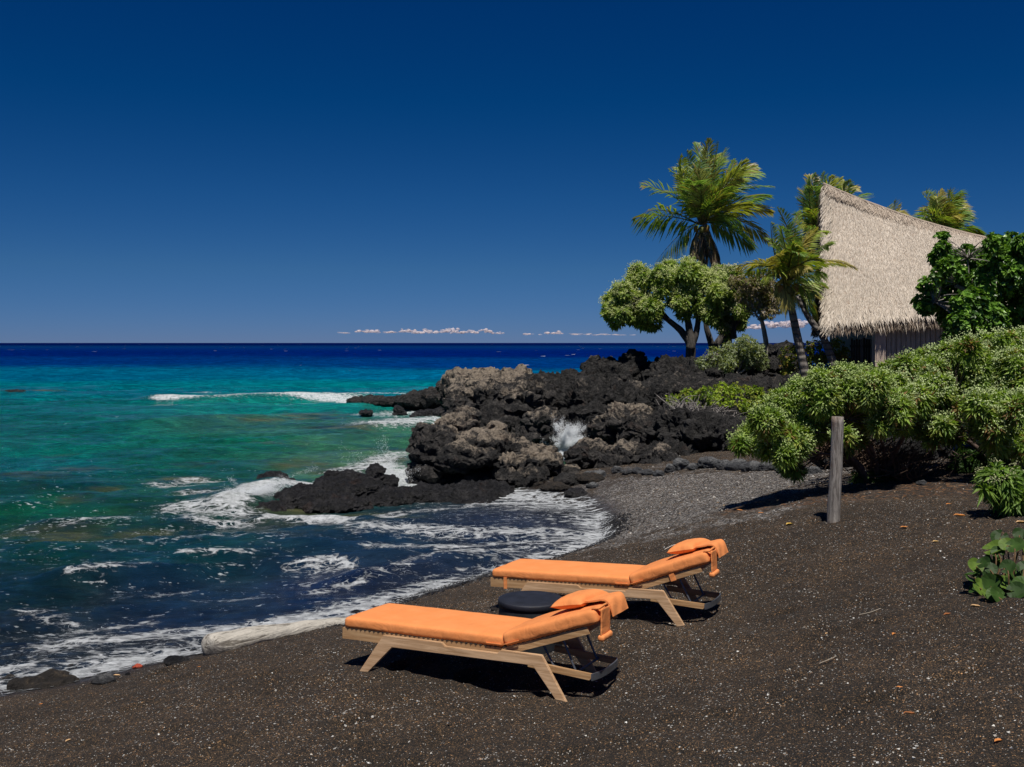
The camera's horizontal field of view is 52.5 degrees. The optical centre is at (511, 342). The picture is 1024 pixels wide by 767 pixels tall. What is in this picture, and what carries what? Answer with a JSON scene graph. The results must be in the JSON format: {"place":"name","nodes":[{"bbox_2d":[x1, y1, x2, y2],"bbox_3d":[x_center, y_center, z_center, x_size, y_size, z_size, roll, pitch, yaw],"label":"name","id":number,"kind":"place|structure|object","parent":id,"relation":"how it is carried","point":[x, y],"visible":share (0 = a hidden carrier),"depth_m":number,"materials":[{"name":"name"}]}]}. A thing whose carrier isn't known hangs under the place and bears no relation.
{"place":"outdoors","nodes":[
{"label":"outdoors","id":0,"kind":"place"},
{"bbox_2d":[0,343,828,695],"bbox_3d":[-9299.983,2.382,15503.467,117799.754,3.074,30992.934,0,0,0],"label":"sea","id":1,"kind":"structure","parent":0,"point":[130,533],"depth_m":22.22,"materials":[{"name":"liquid"}]},
{"bbox_2d":[5,389,25,391],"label":"lava rock","id":2,"kind":"object","parent":1,"relation":"on","point":[15,390],"visible":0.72,"depth_m":72.52,"materials":[{"name":"grey stone"}]},
{"bbox_2d":[220,466,317,496],"bbox_3d":[-5.382,3.365,23.230,1.102,1.073,2.472,0,0,45],"label":"sea spray","id":3,"kind":"object","parent":1,"relation":"on","point":[266,489],"visible":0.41,"depth_m":23.09,"materials":[{"name":"white liquid"}]},
{"bbox_2d":[256,470,294,479],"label":"lava rock","id":4,"kind":"object","parent":1,"relation":"on","point":[275,473],"visible":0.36,"depth_m":26.45,"materials":[{"name":"black stone"}]},
{"bbox_2d":[255,469,456,512],"bbox_3d":[-3.349,3.424,23.411,4.458,0.874,3.481,0,0,0],"label":"lava rock","id":5,"kind":"object","parent":1,"relation":"on","point":[337,491],"visible":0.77,"depth_m":22.84,"materials":[{"name":"black stone"}]},
{"bbox_2d":[358,409,372,416],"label":"lava rock","id":6,"kind":"object","parent":1,"relation":"in","point":[366,413],"visible":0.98,"depth_m":50.77,"materials":[{"name":"black stone"}]},
{"bbox_2d":[333,436,420,485],"bbox_3d":[-3.306,3.346,25.661,2.419,2.200,1.436,0,0,32],"label":"sea spray","id":7,"kind":"object","parent":1,"relation":"on","point":[389,469],"visible":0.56,"depth_m":25.48,"materials":[{"name":"white liquid"}]},
{"bbox_2d":[356,463,398,486],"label":"lava rock","id":8,"kind":"object","parent":1,"relation":"on","point":[375,471],"visible":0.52,"depth_m":23.80,"materials":[{"name":"black stone"}]},
{"bbox_2d":[346,386,442,409],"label":"lava rock","id":9,"kind":"object","parent":1,"relation":"on","point":[423,399],"visible":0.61,"depth_m":55.69,"materials":[{"name":"black stone"}]},
{"bbox_2d":[392,405,407,415],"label":"lava rock","id":10,"kind":"object","parent":1,"relation":"in","point":[399,410],"visible":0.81,"depth_m":51.27,"materials":[{"name":"black stone"}]},
{"bbox_2d":[409,407,443,416],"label":"lava rock","id":11,"kind":"object","parent":1,"relation":"on","point":[430,412],"visible":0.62,"depth_m":49.17,"materials":[{"name":"black stone"}]},
{"bbox_2d":[403,479,517,503],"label":"lava rock","id":12,"kind":"object","parent":1,"relation":"on","point":[472,491],"visible":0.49,"depth_m":23.60,"materials":[{"name":"black stone"}]},
{"bbox_2d":[433,364,532,404],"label":"lava rock","id":13,"kind":"object","parent":1,"relation":"on","point":[466,377],"visible":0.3,"depth_m":39.64,"materials":[{"name":"grey stone"}]},
{"bbox_2d":[439,373,564,431],"bbox_3d":[-0.144,2.353,34.022,4.701,2.676,4.031,0,0,-31],"label":"lava rock","id":14,"kind":"object","parent":1,"relation":"on","point":[511,402],"visible":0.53,"depth_m":33.08,"materials":[{"name":"grey stone"}]},
{"bbox_2d":[510,405,567,445],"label":"lava rock","id":15,"kind":"object","parent":1,"relation":"on","point":[535,426],"visible":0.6,"depth_m":30.90,"materials":[{"name":"grey stone"}]},
{"bbox_2d":[541,413,597,460],"bbox_3d":[1.652,3.116,31.063,2.086,2.006,1.728,0,0,0],"label":"sea spray","id":16,"kind":"object","parent":1,"relation":"on","point":[567,440],"visible":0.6,"depth_m":30.77,"materials":[{"name":"white liquid"}]},
{"bbox_2d":[532,349,651,410],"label":"lava rock","id":17,"kind":"object","parent":1,"relation":"on","point":[632,364],"visible":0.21,"depth_m":41.53,"materials":[{"name":"black stone"}]},
{"bbox_2d":[0,451,1023,766],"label":"ground","id":18,"kind":"structure","parent":0,"point":[258,705],"depth_m":7.93,"materials":[{"name":"black sand"}]},
{"bbox_2d":[0,674,14,679],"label":"shore rock","id":19,"kind":"object","parent":18,"relation":"on","point":[8,675],"visible":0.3,"depth_m":10.88,"materials":[{"name":"grey stone"}]},
{"bbox_2d":[7,668,79,690],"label":"shore rock","id":20,"kind":"object","parent":18,"relation":"on","point":[48,678],"visible":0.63,"depth_m":10.39,"materials":[{"name":"grey stone"}]},
{"bbox_2d":[89,673,115,684],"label":"beach stone","id":21,"kind":"object","parent":18,"relation":"on","point":[100,679],"visible":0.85,"depth_m":9.98,"materials":[{"name":"grey stone"}]},
{"bbox_2d":[132,663,142,668],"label":"beach stone","id":22,"kind":"object","parent":18,"relation":"on","point":[137,665],"visible":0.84,"depth_m":10.91,"materials":[{"name":"stone"}]},
{"bbox_2d":[163,655,189,665],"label":"beach stone","id":23,"kind":"object","parent":18,"relation":"on","point":[171,660],"visible":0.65,"depth_m":10.46,"materials":[{"name":"grey stone"}]},
{"bbox_2d":[201,617,346,655],"bbox_3d":[-2.515,3.258,11.838,0.335,0.302,2.172,0,0,42],"label":"driftwood log","id":24,"kind":"object","parent":18,"relation":"on","point":[217,642],"visible":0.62,"depth_m":11.34,"materials":[{"name":"white wood"}]},
{"bbox_2d":[405,405,494,484],"bbox_3d":[-1.223,2.869,26.614,3.068,2.465,2.551,0,0,0],"label":"lava rock","id":25,"kind":"object","parent":18,"relation":"on","point":[427,441],"visible":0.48,"depth_m":25.91,"materials":[{"name":"grey stone"}]},
{"bbox_2d":[433,427,501,473],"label":"lava rock","id":26,"kind":"object","parent":25,"relation":"on","point":[465,452],"visible":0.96,"depth_m":25.39,"materials":[{"name":"grey stone"}]},
{"bbox_2d":[480,420,531,458],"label":"lava rock","id":27,"kind":"object","parent":25,"relation":"on","point":[508,441],"visible":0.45,"depth_m":25.89,"materials":[{"name":"grey stone"}]},
{"bbox_2d":[302,509,645,632],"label":"black gravel","id":28,"kind":"structure","parent":18,"relation":"on","point":[614,522],"depth_m":16.64,"materials":[{"name":"black gravel"}]},
{"bbox_2d":[342,589,627,701],"bbox_3d":[-0.217,2.314,8.345,2.280,0.760,0.733,-1,-3,25],"label":"sun lounger","id":29,"kind":"object","parent":18,"relation":"on","point":[387,627],"visible":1,"depth_m":8.06,"materials":[{"name":"orange fabric"}]},
{"bbox_2d":[19,476,1019,766],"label":"shell chips","id":30,"kind":"object","parent":18,"relation":"on","point":[717,692],"visible":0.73,"depth_m":6.93,"materials":[{"name":"white"}]},
{"bbox_2d":[498,591,561,653],"bbox_3d":[0.165,2.459,9.105,0.578,0.440,0.578,0,0,0],"label":"side table","id":31,"kind":"object","parent":18,"relation":"on","point":[529,604],"visible":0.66,"depth_m":8.92,"materials":[{"name":"black plastic"}]},
{"bbox_2d":[492,442,579,487],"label":"lava rock","id":32,"kind":"object","parent":18,"relation":"on","point":[543,463],"visible":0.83,"depth_m":25.33,"materials":[{"name":"grey stone"}]},
{"bbox_2d":[532,481,543,486],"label":"beach stone","id":33,"kind":"object","parent":18,"relation":"on","point":[538,484],"visible":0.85,"depth_m":24.61,"materials":[{"name":"grey stone"}]},
{"bbox_2d":[538,481,571,491],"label":"beach stone","id":34,"kind":"object","parent":18,"relation":"on","point":[557,486],"visible":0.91,"depth_m":23.78,"materials":[{"name":"grey stone"}]},
{"bbox_2d":[553,472,580,485],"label":"beach stone","id":35,"kind":"object","parent":18,"relation":"on","point":[566,478],"visible":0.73,"depth_m":24.15,"materials":[{"name":"grey stone"}]},
{"bbox_2d":[564,464,580,470],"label":"beach stone","id":36,"kind":"object","parent":18,"relation":"on","point":[573,465],"visible":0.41,"depth_m":26.15,"materials":[{"name":"beige stone"}]},
{"bbox_2d":[564,487,587,497],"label":"beach stone","id":37,"kind":"object","parent":18,"relation":"on","point":[575,492],"visible":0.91,"depth_m":23.05,"materials":[{"name":"grey stone"}]},
{"bbox_2d":[563,437,610,469],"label":"lava rock","id":38,"kind":"object","parent":18,"relation":"on","point":[583,452],"visible":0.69,"depth_m":26.50,"materials":[{"name":"grey stone"}]},
{"bbox_2d":[575,472,604,483],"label":"beach stone","id":39,"kind":"object","parent":18,"relation":"on","point":[587,478],"visible":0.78,"depth_m":24.19,"materials":[{"name":"grey stone"}]},
{"bbox_2d":[586,482,599,488],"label":"beach stone","id":40,"kind":"object","parent":18,"relation":"on","point":[592,485],"visible":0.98,"depth_m":23.59,"materials":[{"name":"grey stone"}]},
{"bbox_2d":[584,469,605,476],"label":"beach stone","id":41,"kind":"object","parent":18,"relation":"on","point":[601,472],"visible":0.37,"depth_m":24.62,"materials":[{"name":"grey stone"}]},
{"bbox_2d":[491,538,727,625],"bbox_3d":[0.957,2.287,10.205,2.280,0.760,0.733,-2,-3,25],"label":"sun lounger","id":42,"kind":"object","parent":18,"relation":"on","point":[693,556],"visible":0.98,"depth_m":9.90,"materials":[{"name":"orange fabric"}]},
{"bbox_2d":[611,466,621,473],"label":"beach stone","id":43,"kind":"object","parent":18,"relation":"on","point":[616,469],"visible":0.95,"depth_m":24.76,"materials":[{"name":"grey stone"}]},
{"bbox_2d":[583,401,653,444],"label":"lava rock","id":44,"kind":"object","parent":18,"relation":"on","point":[614,423],"visible":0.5,"depth_m":29.81,"materials":[{"name":"grey stone"}]},
{"bbox_2d":[594,437,653,467],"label":"lava rock","id":45,"kind":"object","parent":18,"relation":"on","point":[621,451],"visible":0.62,"depth_m":26.34,"materials":[{"name":"grey stone"}]},
{"bbox_2d":[621,468,631,474],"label":"beach stone","id":46,"kind":"object","parent":18,"relation":"on","point":[627,471],"visible":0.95,"depth_m":24.33,"materials":[{"name":"grey stone"}]},
{"bbox_2d":[632,467,642,473],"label":"beach stone","id":47,"kind":"object","parent":18,"relation":"on","point":[637,470],"visible":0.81,"depth_m":24.22,"materials":[{"name":"grey stone"}]},
{"bbox_2d":[558,373,720,438],"bbox_3d":[3.831,2.305,34.287,6.745,2.628,4.237,0,0,-35],"label":"lava rock","id":48,"kind":"object","parent":18,"relation":"on","point":[587,399],"visible":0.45,"depth_m":33.39,"materials":[{"name":"black stone"}]},
{"bbox_2d":[641,469,654,474],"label":"beach stone","id":49,"kind":"object","parent":18,"relation":"on","point":[647,472],"visible":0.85,"depth_m":23.89,"materials":[{"name":"grey stone"}]},
{"bbox_2d":[653,470,664,475],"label":"beach stone","id":50,"kind":"object","parent":18,"relation":"on","point":[658,473],"visible":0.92,"depth_m":23.54,"materials":[{"name":"grey stone"}]},
{"bbox_2d":[639,442,681,463],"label":"lava rock","id":51,"kind":"object","parent":18,"relation":"on","point":[660,452],"visible":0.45,"depth_m":26.02,"materials":[{"name":"grey stone"}]},
{"bbox_2d":[664,463,675,472],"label":"beach stone","id":52,"kind":"object","parent":18,"relation":"on","point":[669,467],"visible":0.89,"depth_m":23.76,"materials":[{"name":"grey stone"}]},
{"bbox_2d":[672,458,689,470],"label":"beach stone","id":53,"kind":"object","parent":18,"relation":"on","point":[679,463],"visible":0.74,"depth_m":23.80,"materials":[{"name":"grey stone"}]},
{"bbox_2d":[640,399,747,455],"bbox_3d":[5.397,2.568,28.683,3.728,1.968,5.152,0,0,0],"label":"lava rock","id":54,"kind":"object","parent":18,"relation":"on","point":[684,430],"visible":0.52,"depth_m":27.74,"materials":[{"name":"black stone"}]},
{"bbox_2d":[687,463,700,469],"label":"beach stone","id":55,"kind":"object","parent":18,"relation":"on","point":[692,466],"visible":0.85,"depth_m":23.50,"materials":[{"name":"grey stone"}]},
{"bbox_2d":[630,137,774,352],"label":"palm tree","id":56,"kind":"object","parent":18,"relation":"on","point":[707,195],"visible":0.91,"depth_m":44.81,"materials":[{"name":"green plant"}]},
{"bbox_2d":[657,393,748,420],"bbox_3d":[5.621,2.062,29.163,3.294,1.324,1.878,0,0,0],"label":"dead brush","id":57,"kind":"object","parent":18,"relation":"on","point":[682,405],"visible":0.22,"depth_m":28.97,"materials":[{"name":"grey plant"}]},
{"bbox_2d":[697,456,719,468],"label":"beach stone","id":58,"kind":"object","parent":18,"relation":"on","point":[705,462],"visible":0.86,"depth_m":23.38,"materials":[{"name":"grey stone"}]},
{"bbox_2d":[715,459,729,469],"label":"beach stone","id":59,"kind":"object","parent":18,"relation":"on","point":[720,465],"visible":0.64,"depth_m":22.89,"materials":[{"name":"grey stone"}]},
{"bbox_2d":[647,370,799,417],"bbox_3d":[7.324,2.027,34.154,6.361,2.302,9.881,0,0,0],"label":"lava rock","id":60,"kind":"object","parent":18,"relation":"on","point":[767,382],"visible":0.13,"depth_m":35.29,"materials":[{"name":"black stone"}]},
{"bbox_2d":[665,381,771,415],"bbox_3d":[6.120,1.788,29.909,3.235,1.346,1.490,0,0,-15],"label":"shrub","id":61,"kind":"object","parent":60,"relation":"on","point":[744,397],"visible":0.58,"depth_m":29.84,"materials":[{"name":"green plant"}]},
{"bbox_2d":[703,263,751,350],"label":"broadleaf tree","id":62,"kind":"object","parent":18,"relation":"on","point":[733,320],"visible":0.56,"depth_m":43.88,"materials":[{"name":"green plant"}]},
{"bbox_2d":[644,340,818,377],"bbox_3d":[8.312,1.089,40.548,7.522,2.442,4.812,0,0,23],"label":"lava rock","id":63,"kind":"object","parent":18,"relation":"on","point":[662,364],"visible":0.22,"depth_m":39.87,"materials":[{"name":"black stone"}]},
{"bbox_2d":[598,254,729,357],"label":"broadleaf tree","id":64,"kind":"object","parent":63,"relation":"on","point":[689,286],"visible":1,"depth_m":41.52,"materials":[{"name":"green plant"}]},
{"bbox_2d":[695,333,769,373],"bbox_3d":[8.198,0.423,37.943,2.963,1.592,1.450,0,0,-12],"label":"shrub","id":65,"kind":"object","parent":63,"relation":"on","point":[726,360],"visible":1,"depth_m":37.83,"materials":[{"name":"green plant"}]},
{"bbox_2d":[725,271,782,357],"bbox_3d":[9.087,-1.081,38.963,2.020,3.289,2.363,0,0,33],"label":"broadleaf tree","id":66,"kind":"object","parent":63,"relation":"on","point":[752,296],"visible":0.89,"depth_m":38.77,"materials":[{"name":"green plant"}]},
{"bbox_2d":[725,458,746,470],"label":"beach stone","id":67,"kind":"object","parent":18,"relation":"on","point":[734,464],"visible":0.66,"depth_m":22.57,"materials":[{"name":"grey stone"}]},
{"bbox_2d":[739,460,759,471],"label":"beach stone","id":68,"kind":"object","parent":18,"relation":"on","point":[752,465],"visible":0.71,"depth_m":21.93,"materials":[{"name":"grey stone"}]},
{"bbox_2d":[758,460,773,470],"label":"beach stone","id":69,"kind":"object","parent":18,"relation":"on","point":[763,466],"visible":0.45,"depth_m":21.63,"materials":[{"name":"grey stone"}]},
{"bbox_2d":[577,452,970,553],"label":"grey gravel","id":70,"kind":"structure","parent":18,"relation":"on","point":[678,493],"depth_m":17.88,"materials":[{"name":"grey gravel"}]},
{"bbox_2d":[735,206,856,378],"bbox_3d":[8.185,-1.278,29.808,3.525,5.274,2.540,0,0,-14],"label":"palm tree","id":71,"kind":"object","parent":18,"relation":"on","point":[789,265],"visible":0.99,"depth_m":29.61,"materials":[{"name":"green plant"}]},
{"bbox_2d":[777,274,837,368],"bbox_3d":[9.710,-0.721,34.329,2.033,3.163,1.459,0,0,0],"label":"palm tree","id":72,"kind":"object","parent":18,"relation":"on","point":[815,326],"visible":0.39,"depth_m":33.92,"materials":[{"name":"green plant"}]},
{"bbox_2d":[805,466,822,474],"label":"beach stone","id":73,"kind":"object","parent":18,"relation":"on","point":[813,470],"visible":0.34,"depth_m":18.42,"materials":[{"name":"grey stone"}]},
{"bbox_2d":[778,337,855,375],"bbox_3d":[10.417,0.731,35.967,2.674,1.858,2.537,0,0,0],"label":"shrub","id":74,"kind":"object","parent":18,"relation":"on","point":[788,365],"visible":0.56,"depth_m":35.41,"materials":[{"name":"green plant"}]},
{"bbox_2d":[726,359,916,485],"bbox_3d":[4.636,1.256,15.067,3.155,2.076,1.862,0,0,-13],"label":"flowering bush","id":75,"kind":"object","parent":18,"relation":"on","point":[786,428],"visible":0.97,"depth_m":14.61,"materials":[{"name":"green plant"}]},
{"bbox_2d":[792,171,873,253],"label":"palm tree","id":76,"kind":"object","parent":18,"relation":"on","point":[810,204],"visible":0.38,"depth_m":45.50,"materials":[{"name":"green plant"}]},
{"bbox_2d":[827,416,843,522],"bbox_3d":[3.734,1.502,12.000,0.197,1.309,0.153,0,0,0],"label":"wooden post","id":77,"kind":"object","parent":18,"relation":"on","point":[835,478],"visible":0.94,"depth_m":11.94,"materials":[{"name":"grey wood"}]},
{"bbox_2d":[850,337,871,366],"bbox_3d":[11.895,0.711,34.638,1.230,1.778,0.075,0,0,0],"label":"picket fence","id":78,"kind":"object","parent":18,"relation":"on","point":[868,345],"visible":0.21,"depth_m":34.60,"materials":[{"name":"black wood"}]},
{"bbox_2d":[848,469,900,483],"bbox_3d":[5.650,2.175,16.091,0.876,0.470,0.636,0,0,19],"label":"leafy bush","id":79,"kind":"object","parent":18,"relation":"on","point":[856,479],"visible":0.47,"depth_m":16.02,"materials":[{"name":"green plant"}]},
{"bbox_2d":[807,437,947,468],"bbox_3d":[6.861,1.937,19.457,2.960,0.942,1.837,0,0,-9],"label":"lava rock","id":80,"kind":"object","parent":18,"relation":"on","point":[938,453],"visible":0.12,"depth_m":18.82,"materials":[{"name":"black stone"}]},
{"bbox_2d":[807,434,970,483],"bbox_3d":[5.626,1.751,16.224,3.057,1.306,1.785,0,0,0],"label":"dead brush","id":81,"kind":"object","parent":18,"relation":"on","point":[899,468],"visible":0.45,"depth_m":15.92,"materials":[{"name":"brown plant"}]},
{"bbox_2d":[887,200,912,215],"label":"palm tree","id":82,"kind":"object","parent":18,"relation":"on","point":[898,209],"visible":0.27,"depth_m":58.21,"materials":[{"name":"green plant"}]},
{"bbox_2d":[811,182,1013,367],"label":"thatched house","id":83,"kind":"structure","parent":18,"relation":"on","point":[884,251],"depth_m":35.53,"materials":[{"name":"beige wicker"}]},
{"bbox_2d":[915,480,926,484],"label":"beach stone","id":84,"kind":"object","parent":18,"relation":"on","point":[921,482],"visible":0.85,"depth_m":15.48,"materials":[{"name":"grey stone"}]},
{"bbox_2d":[911,188,986,235],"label":"palm tree","id":85,"kind":"object","parent":18,"relation":"on","point":[944,210],"visible":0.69,"depth_m":55.40,"materials":[{"name":"green plant"}]},
{"bbox_2d":[875,325,1023,469],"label":"flowering bush","id":86,"kind":"object","parent":18,"relation":"on","point":[970,385],"visible":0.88,"depth_m":15.59,"materials":[{"name":"green plant"}]},
{"bbox_2d":[909,230,1023,341],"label":"broadleaf tree","id":87,"kind":"object","parent":18,"relation":"on","point":[967,303],"visible":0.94,"depth_m":25.37,"materials":[{"name":"green plant"}]},
{"bbox_2d":[944,445,1014,473],"bbox_3d":[7.438,2.047,16.551,1.114,0.896,0.962,0,0,0],"label":"leafy bush","id":88,"kind":"object","parent":18,"relation":"on","point":[972,462],"visible":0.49,"depth_m":16.32,"materials":[{"name":"green plant"}]},
{"bbox_2d":[963,527,1023,601],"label":"seagrape plant","id":89,"kind":"object","parent":18,"relation":"on","point":[989,584],"visible":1,"depth_m":8.25,"materials":[{"name":"green plant"}]},
{"bbox_2d":[970,457,1023,518],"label":"flowering bush","id":90,"kind":"object","parent":18,"relation":"on","point":[1001,491],"visible":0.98,"depth_m":11.12,"materials":[{"name":"green plant"}]},
{"bbox_2d":[0,0,1023,342],"label":"sky","id":91,"kind":"structure","parent":0,"point":[172,171],"materials":[{"name":"blue"}]},
{"bbox_2d":[753,320,804,328],"bbox_3d":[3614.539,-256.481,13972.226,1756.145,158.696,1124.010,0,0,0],"label":"cloud","id":92,"kind":"structure","parent":0,"point":[774,324],"depth_m":13880.69,"materials":[{"name":"white"}]}
]}

